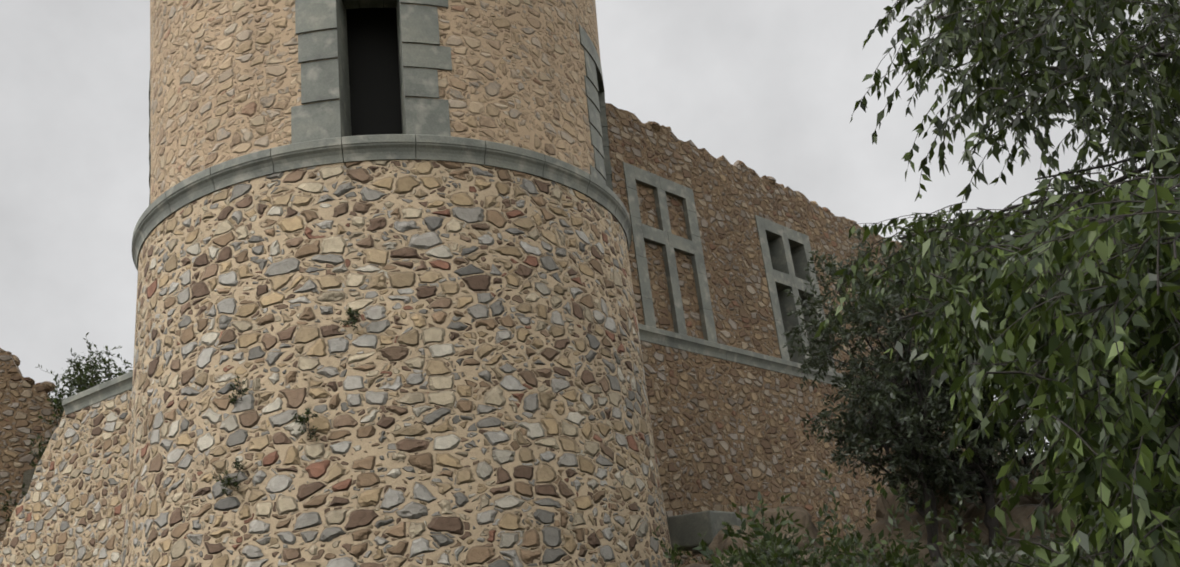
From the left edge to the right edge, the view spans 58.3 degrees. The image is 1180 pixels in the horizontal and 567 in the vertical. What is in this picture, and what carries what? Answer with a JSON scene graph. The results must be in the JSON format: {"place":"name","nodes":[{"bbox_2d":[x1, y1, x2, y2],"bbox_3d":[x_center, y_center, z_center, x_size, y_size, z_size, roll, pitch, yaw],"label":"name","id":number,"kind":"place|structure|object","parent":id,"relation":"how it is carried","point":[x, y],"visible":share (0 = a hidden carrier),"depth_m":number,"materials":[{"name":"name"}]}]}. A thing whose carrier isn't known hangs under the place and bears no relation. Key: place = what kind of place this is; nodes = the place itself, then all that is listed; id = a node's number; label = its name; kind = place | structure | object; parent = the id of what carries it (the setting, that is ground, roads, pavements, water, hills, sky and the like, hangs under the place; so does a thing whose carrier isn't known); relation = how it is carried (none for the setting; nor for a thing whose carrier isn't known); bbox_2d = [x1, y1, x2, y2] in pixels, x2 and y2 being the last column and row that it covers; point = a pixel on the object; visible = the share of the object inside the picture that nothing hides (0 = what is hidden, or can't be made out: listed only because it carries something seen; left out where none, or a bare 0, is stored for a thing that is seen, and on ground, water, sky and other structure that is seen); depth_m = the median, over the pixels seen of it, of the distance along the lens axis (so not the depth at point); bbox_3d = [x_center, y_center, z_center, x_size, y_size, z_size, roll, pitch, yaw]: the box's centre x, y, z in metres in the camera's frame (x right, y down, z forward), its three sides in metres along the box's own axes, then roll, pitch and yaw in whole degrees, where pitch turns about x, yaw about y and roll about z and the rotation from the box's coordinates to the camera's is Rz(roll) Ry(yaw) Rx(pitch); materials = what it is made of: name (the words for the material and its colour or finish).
{"place":"outdoors","nodes":[
{"label":"outdoors","id":0,"kind":"place"},
{"bbox_2d":[346,0,401,135],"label":"window opening","id":1,"kind":"object","parent":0,"point":[374,84],"visible":0.08,"depth_m":12.12,"materials":[{"name":"black"}]},
{"bbox_2d":[0,0,1179,454],"label":"sky","id":2,"kind":"structure","parent":0,"point":[774,87],"materials":[{"name":"grey"}]},
{"bbox_2d":[781,212,1067,562],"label":"olive trees","id":3,"kind":"object","parent":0,"point":[888,372],"depth_m":12.15,"materials":[{"name":"green plant"}]},
{"bbox_2d":[906,537,1101,566],"bbox_3d":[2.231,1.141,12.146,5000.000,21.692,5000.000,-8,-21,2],"label":"terrain","id":4,"kind":"structure","parent":0,"point":[1012,543],"depth_m":11.74,"materials":[{"name":"green plant"}]},
{"bbox_2d":[21,468,35,498],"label":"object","id":5,"kind":"object","parent":4,"relation":"on","point":[27,476],"depth_m":18.67,"materials":[{"name":"grey stone"}]},
{"bbox_2d":[0,348,61,541],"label":"ruin wall","id":6,"kind":"structure","parent":4,"relation":"on","point":[24,401],"depth_m":19.13,"materials":[{"name":"brown stone"}]},
{"bbox_2d":[0,389,131,566],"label":"wall","id":7,"kind":"structure","parent":4,"relation":"on","point":[69,511],"depth_m":16.33,"materials":[{"name":"beige stone"}]},
{"bbox_2d":[62,371,132,414],"bbox_3d":[-6.551,1.311,15.918,4.647,0.270,0.130,-20,-25,29],"label":"wall coping","id":8,"kind":"object","parent":7,"relation":"on","point":[99,393],"depth_m":16.56,"materials":[{"name":"stone"}]},
{"bbox_2d":[121,160,674,566],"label":"lower tower wall","id":9,"kind":"structure","parent":4,"relation":"on","point":[471,391],"depth_m":10.29,"materials":[{"name":"beige stone"}]},
{"bbox_2d":[150,0,602,202],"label":"upper tower wall","id":10,"kind":"structure","parent":9,"relation":"on","point":[225,80],"depth_m":11.79,"materials":[{"name":"beige stone"}]},
{"bbox_2d":[149,0,612,205],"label":"window surrounds","id":11,"kind":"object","parent":10,"relation":"attached to","point":[323,80],"depth_m":11.39,"materials":[{"name":"grey stone"}]},
{"bbox_2d":[132,134,631,270],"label":"tower cornice","id":12,"kind":"structure","parent":9,"relation":"attached to","point":[196,186],"depth_m":10.98,"materials":[{"name":"grey stone"}]},
{"bbox_2d":[0,307,1127,566],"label":"shrubs","id":13,"kind":"object","parent":4,"relation":"on","point":[732,557],"depth_m":8.55,"materials":[{"name":"green plant"}]},
{"bbox_2d":[667,510,746,553],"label":"drain spout blocks","id":14,"kind":"structure","parent":4,"relation":"on","point":[684,529],"depth_m":12.80,"materials":[{"name":"stone"}]},
{"bbox_2d":[605,103,1000,566],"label":"wall","id":15,"kind":"structure","parent":4,"relation":"on","point":[726,433],"depth_m":18.74,"materials":[{"name":"brown stone"}]},
{"bbox_2d":[622,162,891,394],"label":"window frames","id":16,"kind":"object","parent":15,"relation":"attached to","point":[786,255],"visible":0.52,"depth_m":18.70,"materials":[{"name":"grey stone"}]},
{"bbox_2d":[685,454,1111,566],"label":"bushes","id":17,"kind":"object","parent":4,"relation":"on","point":[1028,504],"visible":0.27,"depth_m":12.54,"materials":[{"name":"green plant"}]},
{"bbox_2d":[813,0,1179,566],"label":"tree","id":18,"kind":"object","parent":4,"relation":"on","point":[1119,519],"depth_m":4.01,"materials":[{"name":"green plant"}]}
]}

